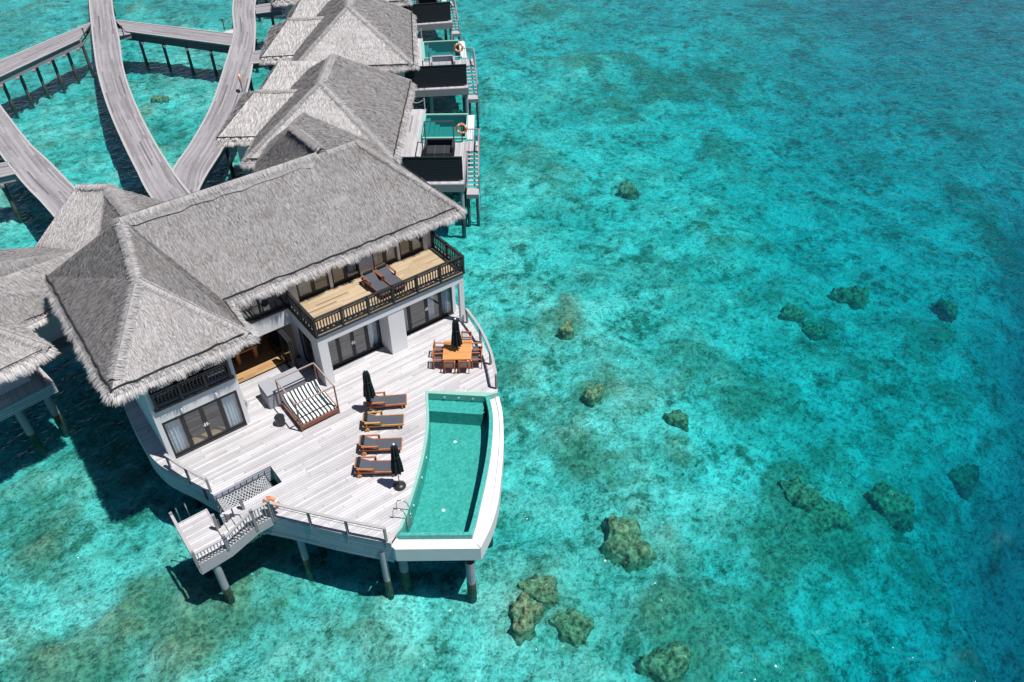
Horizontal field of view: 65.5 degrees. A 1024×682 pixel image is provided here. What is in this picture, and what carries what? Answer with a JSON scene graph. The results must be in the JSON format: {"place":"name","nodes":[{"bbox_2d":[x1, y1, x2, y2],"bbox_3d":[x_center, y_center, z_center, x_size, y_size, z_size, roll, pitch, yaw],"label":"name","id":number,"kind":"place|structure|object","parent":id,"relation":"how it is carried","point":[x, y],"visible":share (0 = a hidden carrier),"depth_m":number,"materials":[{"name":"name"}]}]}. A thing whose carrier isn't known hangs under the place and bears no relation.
{"place":"outdoors","nodes":[
{"label":"outdoors","id":0,"kind":"place"},
{"bbox_2d":[0,0,1023,681],"bbox_3d":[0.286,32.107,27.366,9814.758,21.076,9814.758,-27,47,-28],"label":"sea bed","id":1,"kind":"object","parent":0,"point":[148,588],"visible":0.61,"depth_m":49.04,"materials":[{"name":"sand"}]},
{"bbox_2d":[150,95,169,103],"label":"coral boulder","id":2,"kind":"object","parent":1,"relation":"on","point":[157,98],"visible":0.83,"depth_m":76.71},
{"bbox_2d":[251,50,274,70],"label":"boardwalk","id":3,"kind":"structure","parent":1,"relation":"on","point":[255,60],"depth_m":73.98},
{"bbox_2d":[255,3,282,25],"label":"boardwalk","id":4,"kind":"structure","parent":1,"relation":"on","point":[266,10],"depth_m":84.84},
{"bbox_2d":[508,590,544,645],"bbox_3d":[0.379,12.604,35.466,2.039,2.222,3.175,15,43,17],"label":"coral boulder","id":5,"kind":"object","parent":1,"relation":"on","point":[527,619],"visible":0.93,"depth_m":34.91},
{"bbox_2d":[518,573,559,608],"bbox_3d":[1.264,11.825,36.759,2.462,2.220,2.558,-8,41,-9],"label":"coral boulder","id":6,"kind":"object","parent":1,"relation":"on","point":[542,589],"visible":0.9,"depth_m":36.10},
{"bbox_2d":[557,321,573,339],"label":"coral boulder","id":7,"kind":"object","parent":1,"relation":"on","point":[566,332],"visible":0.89,"depth_m":49.72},
{"bbox_2d":[548,607,594,647],"bbox_3d":[2.641,12.994,35.813,2.534,2.246,3.055,-27,47,-28],"label":"coral boulder","id":8,"kind":"object","parent":1,"relation":"on","point":[573,630],"visible":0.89,"depth_m":35.08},
{"bbox_2d":[580,384,604,407],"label":"coral boulder","id":9,"kind":"object","parent":1,"relation":"on","point":[595,392],"visible":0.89,"depth_m":45.61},
{"bbox_2d":[599,513,656,572],"bbox_3d":[5.421,10.004,38.986,3.612,2.307,4.232,-27,47,-28],"label":"coral boulder","id":10,"kind":"object","parent":1,"relation":"on","point":[616,548],"visible":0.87,"depth_m":38.00,"materials":[{"name":"stone"}]},
{"bbox_2d":[617,182,638,199],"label":"coral boulder","id":11,"kind":"object","parent":1,"relation":"on","point":[628,191],"visible":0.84,"depth_m":63.94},
{"bbox_2d":[632,641,692,681],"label":"coral boulder","id":12,"kind":"object","parent":1,"relation":"on","point":[668,662],"visible":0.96,"depth_m":33.99,"materials":[{"name":"stone"}]},
{"bbox_2d":[662,409,688,432],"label":"coral boulder","id":13,"kind":"object","parent":1,"relation":"on","point":[673,417],"visible":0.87,"depth_m":44.80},
{"bbox_2d":[777,303,805,323],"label":"coral boulder","id":14,"kind":"object","parent":1,"relation":"on","point":[791,312],"visible":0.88,"depth_m":53.35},
{"bbox_2d":[777,476,820,512],"bbox_3d":[14.933,8.411,42.083,2.788,2.220,3.238,-27,47,-28],"label":"coral boulder","id":15,"kind":"object","parent":1,"relation":"on","point":[798,493],"visible":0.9,"depth_m":41.38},
{"bbox_2d":[802,320,828,340],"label":"coral boulder","id":16,"kind":"object","parent":1,"relation":"on","point":[817,334],"visible":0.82,"depth_m":52.63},
{"bbox_2d":[807,496,855,538],"bbox_3d":[15.984,9.462,41.593,4.150,2.279,3.357,-27,47,-28],"label":"coral boulder","id":17,"kind":"object","parent":1,"relation":"on","point":[823,518],"visible":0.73,"depth_m":40.77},
{"bbox_2d":[826,285,869,309],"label":"coral boulder","id":18,"kind":"object","parent":1,"relation":"on","point":[854,297],"visible":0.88,"depth_m":55.21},
{"bbox_2d":[864,481,914,532],"bbox_3d":[20.246,8.869,42.680,3.199,2.302,3.265,-27,47,-28],"label":"coral boulder","id":19,"kind":"object","parent":1,"relation":"on","point":[891,506],"visible":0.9,"depth_m":41.97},
{"bbox_2d":[932,298,957,322],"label":"coral boulder","id":20,"kind":"object","parent":1,"relation":"on","point":[948,312],"visible":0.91,"depth_m":55.12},
{"bbox_2d":[947,464,979,499],"bbox_3d":[26.493,8.167,46.755,3.107,2.358,2.150,-27,47,-28],"label":"coral boulder","id":21,"kind":"object","parent":1,"relation":"on","point":[965,479],"visible":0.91,"depth_m":45.97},
{"bbox_2d":[0,0,1023,681],"bbox_3d":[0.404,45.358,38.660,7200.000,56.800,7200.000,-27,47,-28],"label":"water","id":22,"kind":"structure","parent":0,"point":[550,142],"depth_m":80.68,"materials":[{"name":"liquid"}]},
{"bbox_2d":[0,161,22,223],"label":"boardwalk","id":23,"kind":"structure","parent":22,"relation":"in","point":[7,174],"depth_m":58.39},
{"bbox_2d":[0,105,74,216],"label":"boardwalk","id":24,"kind":"structure","parent":22,"relation":"in","point":[47,183],"depth_m":58.25,"materials":[{"name":"wood"}]},
{"bbox_2d":[0,246,76,456],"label":"cabin","id":25,"kind":"object","parent":22,"relation":"in","point":[34,340],"visible":0.82,"depth_m":39.97,"materials":[{"name":"white paint"}]},
{"bbox_2d":[0,22,94,118],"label":"boardwalk","id":26,"kind":"structure","parent":22,"relation":"in","point":[32,58],"depth_m":76.19,"materials":[{"name":"wood"}]},
{"bbox_2d":[89,0,189,201],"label":"boardwalk","id":27,"kind":"structure","parent":22,"relation":"in","point":[160,179],"depth_m":65.58,"materials":[{"name":"wood"}]},
{"bbox_2d":[118,29,131,39],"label":"boardwalk","id":28,"kind":"structure","parent":27,"relation":"attached to","point":[126,36],"depth_m":79.89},
{"bbox_2d":[115,19,233,79],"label":"boardwalk","id":29,"kind":"structure","parent":22,"relation":"in","point":[185,38],"depth_m":79.59,"materials":[{"name":"wood"}]},
{"bbox_2d":[173,0,266,193],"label":"boardwalk","id":30,"kind":"structure","parent":22,"relation":"in","point":[197,162],"depth_m":67.08,"materials":[{"name":"wood"}]},
{"bbox_2d":[123,305,497,599],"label":"terrace","id":31,"kind":"structure","parent":22,"relation":"in","point":[311,468],"depth_m":37.16,"materials":[{"name":"wood"}]},
{"bbox_2d":[164,453,211,493],"bbox_3d":[-14.543,6.010,35.745,2.792,1.175,0.175,22,45,24],"label":"guard rail","id":32,"kind":"object","parent":31,"relation":"on","point":[184,467],"visible":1,"depth_m":35.40,"materials":[{"name":"wood"}]},
{"bbox_2d":[169,497,274,604],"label":"staircase","id":33,"kind":"structure","parent":31,"relation":"attached to","point":[210,542],"depth_m":34.05,"materials":[{"name":"wood"}]},
{"bbox_2d":[216,471,272,511],"bbox_3d":[-11.906,7.032,35.829,2.399,0.800,1.248,-27,47,-28],"label":"cargo net","id":34,"kind":"object","parent":31,"relation":"hanging from","point":[228,506],"visible":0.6,"depth_m":36.09,"materials":[{"name":"fabric"}]},
{"bbox_2d":[35,112,466,458],"bbox_3d":[-14.697,-6.136,43.458,21.432,9.160,20.390,-27,47,-28],"label":"villa","id":35,"kind":"object","parent":31,"relation":"on","point":[145,294],"visible":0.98,"depth_m":38.89,"materials":[{"name":"plant"}]},
{"bbox_2d":[151,381,173,398],"bbox_3d":[-15.335,1.758,34.683,1.000,1.737,0.165,-27,47,-28],"label":"curtain","id":36,"kind":"object","parent":35,"relation":"hanging from","point":[153,388],"visible":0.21,"depth_m":34.97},
{"bbox_2d":[147,375,178,403],"bbox_3d":[-15.254,1.858,34.532,1.159,1.840,0.060,-27,47,-28],"label":"upper window","id":37,"kind":"structure","parent":35,"relation":"in","point":[148,390],"depth_m":35.02,"materials":[{"name":"black"}]},
{"bbox_2d":[165,418,189,451],"bbox_3d":[-15.389,4.248,36.579,0.830,2.187,0.165,-27,47,-28],"label":"curtain","id":38,"kind":"object","parent":35,"relation":"hanging from","point":[177,435],"visible":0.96,"depth_m":36.65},
{"bbox_2d":[162,416,192,456],"bbox_3d":[-15.293,4.356,36.450,0.867,2.170,0.060,-27,47,-28],"label":"door","id":39,"kind":"structure","parent":35,"relation":"in","point":[191,446],"depth_m":36.53,"materials":[{"name":"black glass"}]},
{"bbox_2d":[175,368,203,391],"bbox_3d":[-14.333,1.389,35.072,1.159,1.840,0.060,-27,47,-28],"label":"upper window","id":40,"kind":"structure","parent":35,"relation":"in","point":[199,382],"depth_m":35.57,"materials":[{"name":"black glass"}]},
{"bbox_2d":[181,408,211,447],"bbox_3d":[-14.585,4.018,36.839,0.867,2.170,0.115,-27,47,-28],"label":"door","id":41,"kind":"structure","parent":35,"relation":"in","point":[209,437],"depth_m":36.92,"materials":[{"name":"black glass"}]},
{"bbox_2d":[201,360,223,377],"bbox_3d":[-13.577,0.864,35.714,1.050,1.737,0.165,-27,47,-28],"label":"curtain","id":42,"kind":"object","parent":35,"relation":"hanging from","point":[209,366],"visible":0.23,"depth_m":36.01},
{"bbox_2d":[200,358,227,380],"bbox_3d":[-13.411,0.920,35.613,1.159,1.840,0.060,-27,47,-28],"label":"upper window","id":43,"kind":"structure","parent":35,"relation":"in","point":[201,369],"depth_m":36.06,"materials":[{"name":"black glass"}]},
{"bbox_2d":[200,399,228,438],"bbox_3d":[-13.894,3.666,37.244,0.867,2.170,0.115,-27,47,-28],"label":"door","id":44,"kind":"structure","parent":35,"relation":"in","point":[207,424],"depth_m":37.33,"materials":[{"name":"black metal"}]},
{"bbox_2d":[221,393,241,426],"bbox_3d":[-13.363,3.217,37.767,0.840,2.187,0.165,-27,47,-28],"label":"curtain","id":45,"kind":"object","parent":35,"relation":"hanging from","point":[231,409],"visible":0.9,"depth_m":37.85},
{"bbox_2d":[218,391,245,430],"bbox_3d":[-13.220,3.301,37.666,0.867,2.170,0.060,-27,47,-28],"label":"door","id":46,"kind":"structure","parent":35,"relation":"in","point":[244,421],"depth_m":37.73,"materials":[{"name":"black metal"}]},
{"bbox_2d":[231,341,258,364],"bbox_3d":[-14.437,0.832,41.685,2.250,0.790,0.600,-27,47,-28],"label":"console table","id":47,"kind":"object","parent":35,"relation":"on","point":[252,348],"visible":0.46,"depth_m":41.69,"materials":[{"name":"brown wood"}]},
{"bbox_2d":[244,297,261,321],"bbox_3d":[-12.864,-1.734,38.667,1.092,1.770,0.060,-27,47,-28],"label":"upper window","id":48,"kind":"structure","parent":35,"relation":"in","point":[255,316],"depth_m":39.19,"materials":[{"name":"black metal"}]},
{"bbox_2d":[257,292,286,314],"bbox_3d":[-11.885,-2.232,39.241,1.372,1.770,0.060,-27,47,-28],"label":"upper window","id":49,"kind":"structure","parent":35,"relation":"in","point":[284,304],"depth_m":39.70,"materials":[{"name":"black metal"}]},
{"bbox_2d":[277,330,294,368],"bbox_3d":[-11.502,0.629,40.768,0.060,2.290,1.200,-27,47,-28],"label":"folding door","id":50,"kind":"structure","parent":35,"relation":"in","point":[279,333],"depth_m":40.55,"materials":[{"name":"black glass"}]},
{"bbox_2d":[279,329,296,367],"bbox_3d":[-11.431,0.593,40.809,0.060,2.290,1.200,-27,47,-28],"label":"folding door","id":51,"kind":"structure","parent":35,"relation":"in","point":[282,333],"depth_m":40.61,"materials":[{"name":"black glass"}]},
{"bbox_2d":[281,329,299,371],"bbox_3d":[-11.360,0.556,40.851,0.060,2.290,1.200,-27,47,-28],"label":"folding door","id":52,"kind":"structure","parent":35,"relation":"in","point":[286,335],"depth_m":40.66,"materials":[{"name":"black metal"}]},
{"bbox_2d":[297,279,311,295],"bbox_3d":[-10.500,-3.098,40.252,1.000,1.737,0.165,-27,47,-28],"label":"curtain","id":53,"kind":"object","parent":35,"relation":"hanging from","point":[304,287],"visible":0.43,"depth_m":40.52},
{"bbox_2d":[295,278,314,299],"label":"balcony door","id":54,"kind":"structure","parent":35,"relation":"in","point":[311,293],"depth_m":40.41,"materials":[{"name":"black metal"}]},
{"bbox_2d":[298,328,312,362],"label":"sliding door","id":55,"kind":"structure","parent":35,"relation":"in","point":[306,358],"depth_m":41.24,"materials":[{"name":"black metal"}]},
{"bbox_2d":[304,335,317,373],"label":"sliding door","id":56,"kind":"structure","parent":35,"relation":"in","point":[304,335],"depth_m":40.94,"materials":[{"name":"black glass"}]},
{"bbox_2d":[312,272,329,292],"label":"balcony door","id":57,"kind":"structure","parent":35,"relation":"in","point":[328,284],"depth_m":40.82,"materials":[{"name":"black metal"}]},
{"bbox_2d":[332,338,341,367],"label":"door","id":58,"kind":"structure","parent":35,"relation":"in","point":[336,341],"depth_m":41.32,"materials":[{"name":"black metal"}]},
{"bbox_2d":[330,266,346,285],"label":"balcony door","id":59,"kind":"structure","parent":35,"relation":"in","point":[345,279],"depth_m":41.30,"materials":[{"name":"black metal"}]},
{"bbox_2d":[337,332,355,363],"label":"door","id":60,"kind":"structure","parent":35,"relation":"in","point":[343,361],"depth_m":41.54,"materials":[{"name":"black metal"}]},
{"bbox_2d":[347,261,356,275],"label":"curtain","id":61,"kind":"object","parent":35,"relation":"hanging from","point":[351,268],"visible":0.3,"depth_m":41.80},
{"bbox_2d":[344,262,359,279],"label":"balcony door","id":62,"kind":"structure","parent":35,"relation":"in","point":[357,263],"depth_m":41.65,"materials":[{"name":"wood"}]},
{"bbox_2d":[351,326,368,356],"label":"door","id":63,"kind":"structure","parent":35,"relation":"in","point":[364,327],"depth_m":41.95,"materials":[{"name":"black metal"}]},
{"bbox_2d":[363,321,378,346],"bbox_3d":[-7.496,-0.671,42.037,0.850,2.487,0.165,-27,47,-28],"label":"curtain","id":64,"kind":"object","parent":35,"relation":"hanging from","point":[372,333],"visible":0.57,"depth_m":42.35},
{"bbox_2d":[365,319,382,350],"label":"door","id":65,"kind":"structure","parent":35,"relation":"in","point":[370,348],"depth_m":42.30,"materials":[{"name":"black metal"}]},
{"bbox_2d":[361,268,389,296],"bbox_3d":[-6.927,-2.943,40.887,0.800,0.729,1.970,-29,48,-30],"label":"sun lounger","id":66,"kind":"object","parent":35,"relation":"on","point":[373,281],"visible":0.87,"depth_m":41.02,"materials":[{"name":"fabric"}]},
{"bbox_2d":[372,250,385,268],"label":"balcony door","id":67,"kind":"structure","parent":35,"relation":"in","point":[383,255],"depth_m":42.32,"materials":[{"name":"wood"}]},
{"bbox_2d":[375,263,405,292],"bbox_3d":[-6.294,-3.269,41.263,0.800,0.729,1.970,-29,48,-30],"label":"sun lounger","id":68,"kind":"object","parent":35,"relation":"on","point":[383,270],"visible":0.84,"depth_m":41.38,"materials":[{"name":"fabric"}]},
{"bbox_2d":[387,246,393,259],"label":"curtain","id":69,"kind":"object","parent":35,"relation":"hanging from","point":[390,253],"visible":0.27,"depth_m":42.91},
{"bbox_2d":[384,245,397,263],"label":"balcony door","id":70,"kind":"structure","parent":35,"relation":"in","point":[395,250],"depth_m":42.74,"materials":[{"name":"black metal"}]},
{"bbox_2d":[399,239,411,257],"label":"balcony door","id":71,"kind":"structure","parent":35,"relation":"in","point":[410,252],"depth_m":43.17,"materials":[{"name":"wood"}]},
{"bbox_2d":[404,307,408,330],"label":"curtain","id":72,"kind":"object","parent":35,"relation":"hanging from","point":[406,318],"visible":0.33,"depth_m":43.35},
{"bbox_2d":[403,306,410,332],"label":"door","id":73,"kind":"structure","parent":35,"relation":"in","point":[407,309],"depth_m":43.15,"materials":[{"name":"black metal"}]},
{"bbox_2d":[408,235,419,249],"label":"curtain","id":74,"kind":"object","parent":35,"relation":"hanging from","point":[415,243],"visible":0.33,"depth_m":43.63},
{"bbox_2d":[410,235,422,252],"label":"balcony door","id":75,"kind":"structure","parent":35,"relation":"in","point":[421,240],"depth_m":43.49,"materials":[{"name":"black metal"}]},
{"bbox_2d":[408,299,427,330],"bbox_3d":[-5.112,-1.673,43.201,1.092,2.450,0.115,-27,47,-28],"label":"door","id":76,"kind":"structure","parent":35,"relation":"in","point":[425,309],"depth_m":43.67,"materials":[{"name":"black metal"}]},
{"bbox_2d":[427,295,434,319],"bbox_3d":[-4.511,-2.185,43.782,0.601,2.487,0.147,-24,46,-25],"label":"curtain","id":77,"kind":"object","parent":35,"relation":"hanging from","point":[430,300],"visible":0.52,"depth_m":44.07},
{"bbox_2d":[425,292,440,322],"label":"door","id":78,"kind":"structure","parent":35,"relation":"in","point":[429,321],"depth_m":44.03,"materials":[{"name":"black metal"}]},
{"bbox_2d":[437,288,449,313],"bbox_3d":[-3.823,-2.540,44.191,0.850,2.487,0.165,-27,47,-28],"label":"curtain","id":79,"kind":"object","parent":35,"relation":"hanging from","point":[445,299],"visible":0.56,"depth_m":44.52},
{"bbox_2d":[439,287,452,316],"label":"door","id":80,"kind":"structure","parent":35,"relation":"in","point":[450,288],"depth_m":44.46,"materials":[{"name":"black metal"}]},
{"bbox_2d":[274,413,285,426],"bbox_3d":[-11.185,3.828,38.405,0.490,0.500,0.485,-27,47,-28],"label":"side table","id":81,"kind":"object","parent":31,"relation":"on","point":[279,418],"visible":1,"depth_m":38.26,"materials":[{"name":"metal"}]},
{"bbox_2d":[258,367,305,408],"bbox_3d":[-11.430,2.336,39.751,2.040,1.030,1.075,-27,47,-28],"label":"covered box","id":82,"kind":"object","parent":31,"relation":"on","point":[269,390],"visible":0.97,"depth_m":39.34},
{"bbox_2d":[275,362,339,431],"bbox_3d":[-9.911,2.701,38.666,2.060,1.860,2.160,-27,47,-28],"label":"daybed","id":83,"kind":"object","parent":31,"relation":"on","point":[308,404],"visible":1,"depth_m":38.81,"materials":[{"name":"white fabric"}]},
{"bbox_2d":[270,501,387,545],"bbox_3d":[-7.755,7.731,33.633,5.282,1.205,0.179,9,41,11],"label":"guard rail","id":84,"kind":"object","parent":31,"relation":"on","point":[309,512],"visible":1,"depth_m":33.31,"materials":[{"name":"wood"}]},
{"bbox_2d":[262,496,279,509],"bbox_3d":[-10.291,6.923,34.040,0.807,0.783,0.258,4,41,5],"label":"life ring","id":85,"kind":"object","parent":84,"relation":"hanging from","point":[270,498],"visible":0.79,"depth_m":33.90,"materials":[{"name":"plastic"}]},
{"bbox_2d":[362,369,377,414],"bbox_3d":[-6.879,2.392,38.257,0.595,2.820,0.595,24,46,26],"label":"closed umbrella","id":86,"kind":"object","parent":31,"relation":"on","point":[368,391],"visible":0.93,"depth_m":38.02,"materials":[{"name":"fabric"}]},
{"bbox_2d":[354,456,393,477],"bbox_3d":[-6.106,5.658,36.029,1.970,0.729,0.800,-1,40,0],"label":"sun lounger","id":87,"kind":"object","parent":31,"relation":"on","point":[375,466],"visible":0.87,"depth_m":35.94,"materials":[{"name":"fabric"}]},
{"bbox_2d":[359,434,402,455],"bbox_3d":[-6.101,4.778,37.062,1.970,0.729,0.800,-2,40,-2],"label":"sun lounger","id":88,"kind":"object","parent":31,"relation":"on","point":[378,444],"visible":0.94,"depth_m":36.99,"materials":[{"name":"fabric"}]},
{"bbox_2d":[362,411,403,431],"bbox_3d":[-6.168,3.792,38.220,1.970,0.729,0.800,-3,41,-3],"label":"sun lounger","id":89,"kind":"object","parent":31,"relation":"on","point":[381,420],"visible":1,"depth_m":38.15,"materials":[{"name":"brown wood"}]},
{"bbox_2d":[366,391,406,409],"bbox_3d":[-6.176,2.916,39.247,1.970,0.729,0.800,-5,41,-5],"label":"sun lounger","id":90,"kind":"object","parent":31,"relation":"on","point":[385,400],"visible":0.77,"depth_m":39.19,"materials":[{"name":"fabric"}]},
{"bbox_2d":[390,443,405,490],"bbox_3d":[-5.022,5.421,34.684,0.595,2.820,0.595,-27,47,-28],"label":"closed umbrella","id":91,"kind":"object","parent":31,"relation":"on","point":[397,469],"visible":1,"depth_m":34.52,"materials":[{"name":"fabric"}]},
{"bbox_2d":[432,350,443,369],"bbox_3d":[-3.824,0.968,41.372,0.563,0.906,0.570,-2,40,-2],"label":"dining chair","id":92,"kind":"object","parent":31,"relation":"on","point":[436,360],"visible":0.98,"depth_m":41.24,"materials":[{"name":"brown wood"}]},
{"bbox_2d":[433,339,443,356],"bbox_3d":[-3.841,0.423,42.012,0.563,0.906,0.570,2,40,2],"label":"dining chair","id":93,"kind":"object","parent":31,"relation":"on","point":[437,349],"visible":0.81,"depth_m":41.90,"materials":[{"name":"brown wood"}]},
{"bbox_2d":[392,391,503,603],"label":"swimming pool","id":94,"kind":"structure","parent":31,"relation":"in","point":[454,501],"depth_m":36.76,"materials":[{"name":"tile"}]},
{"bbox_2d":[392,500,412,531],"bbox_3d":[-4.753,7.607,34.520,0.712,1.702,0.510,4,41,5],"label":"pool ladder","id":95,"kind":"object","parent":94,"relation":"attached to","point":[409,521],"visible":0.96,"depth_m":34.47,"materials":[{"name":"metal"}]},
{"bbox_2d":[444,360,455,373],"bbox_3d":[-3.206,1.198,41.096,0.570,0.906,0.563,0,40,1],"label":"dining chair","id":96,"kind":"object","parent":31,"relation":"on","point":[449,364],"visible":1,"depth_m":40.87,"materials":[{"name":"brown wood"}]},
{"bbox_2d":[451,318,462,362],"bbox_3d":[-2.869,-0.089,41.127,0.595,2.820,0.595,29,48,30],"label":"closed umbrella","id":97,"kind":"object","parent":31,"relation":"on","point":[456,340],"visible":0.8,"depth_m":40.84,"materials":[{"name":"fabric"}]},
{"bbox_2d":[443,340,471,369],"bbox_3d":[-2.843,0.737,41.753,1.476,0.750,1.520,-1,40,-1],"label":"dining table","id":98,"kind":"object","parent":31,"relation":"on","point":[449,349],"visible":0.9,"depth_m":41.40,"materials":[{"name":"brown wood"}]},
{"bbox_2d":[458,360,469,373],"bbox_3d":[-2.466,1.198,41.089,0.570,0.906,0.563,1,40,2],"label":"dining chair","id":99,"kind":"object","parent":31,"relation":"on","point":[464,364],"visible":1,"depth_m":40.85,"materials":[{"name":"brown wood"}]},
{"bbox_2d":[461,331,471,339],"bbox_3d":[-2.441,0.002,42.492,0.570,0.906,0.563,2,40,2],"label":"dining chair","id":100,"kind":"object","parent":31,"relation":"on","point":[465,337],"visible":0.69,"depth_m":42.47,"materials":[{"name":"brown wood"}]},
{"bbox_2d":[471,349,481,368],"bbox_3d":[-1.822,0.932,41.394,0.563,0.906,0.570,-1,40,-1],"label":"dining chair","id":101,"kind":"object","parent":31,"relation":"on","point":[476,359],"visible":1,"depth_m":41.27,"materials":[{"name":"brown wood"}]},
{"bbox_2d":[472,339,481,351],"bbox_3d":[-1.837,0.427,41.987,0.563,0.906,0.570,0,40,0],"label":"dining chair","id":102,"kind":"object","parent":31,"relation":"on","point":[476,348],"visible":0.81,"depth_m":42.00,"materials":[{"name":"brown wood"}]},
{"bbox_2d":[465,308,497,388],"bbox_3d":[-1.514,0.373,42.147,0.408,1.275,5.693,-12,42,-13],"label":"guard rail","id":103,"kind":"object","parent":31,"relation":"on","point":[491,356],"visible":1,"depth_m":41.70,"materials":[{"name":"wood"}]},
{"bbox_2d":[213,54,486,238],"bbox_3d":[-11.617,-13.377,60.809,19.313,15.630,14.999,-1,40,0],"label":"cabin","id":104,"kind":"object","parent":22,"relation":"in","point":[371,103],"visible":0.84,"depth_m":56.56,"materials":[{"name":"plant"}]},
{"bbox_2d":[424,138,454,156],"bbox_3d":[-5.389,-14.445,59.352,2.220,0.860,1.515,-1,40,0],"label":"daybed","id":105,"kind":"object","parent":104,"relation":"on","point":[439,147],"visible":0.94,"depth_m":59.42,"materials":[{"name":"fabric"}]},
{"bbox_2d":[455,123,467,133],"bbox_3d":[-3.823,-16.084,60.303,0.967,0.967,0.186,-1,40,0],"label":"life ring","id":106,"kind":"object","parent":104,"relation":"attached to","point":[460,124],"visible":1,"depth_m":60.23,"materials":[{"name":"plastic"}]},
{"bbox_2d":[271,0,464,41],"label":"cabin","id":107,"kind":"object","parent":22,"relation":"in","point":[434,16],"visible":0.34,"depth_m":81.07,"materials":[{"name":"plant"}]},
{"bbox_2d":[417,0,437,3],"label":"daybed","id":108,"kind":"object","parent":107,"relation":"on","point":[425,1],"visible":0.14,"depth_m":84.65,"materials":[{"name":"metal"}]},
{"bbox_2d":[257,0,483,127],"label":"cabin","id":109,"kind":"object","parent":22,"relation":"in","point":[381,34],"visible":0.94,"depth_m":68.01,"materials":[{"name":"plant"}]},
{"bbox_2d":[430,55,454,65],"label":"daybed","id":110,"kind":"object","parent":109,"relation":"on","point":[443,60],"visible":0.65,"depth_m":72.12,"materials":[{"name":"fabric"}]},
{"bbox_2d":[454,42,463,52],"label":"life ring","id":111,"kind":"object","parent":109,"relation":"attached to","point":[460,44],"visible":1,"depth_m":72.91,"materials":[{"name":"plastic"}]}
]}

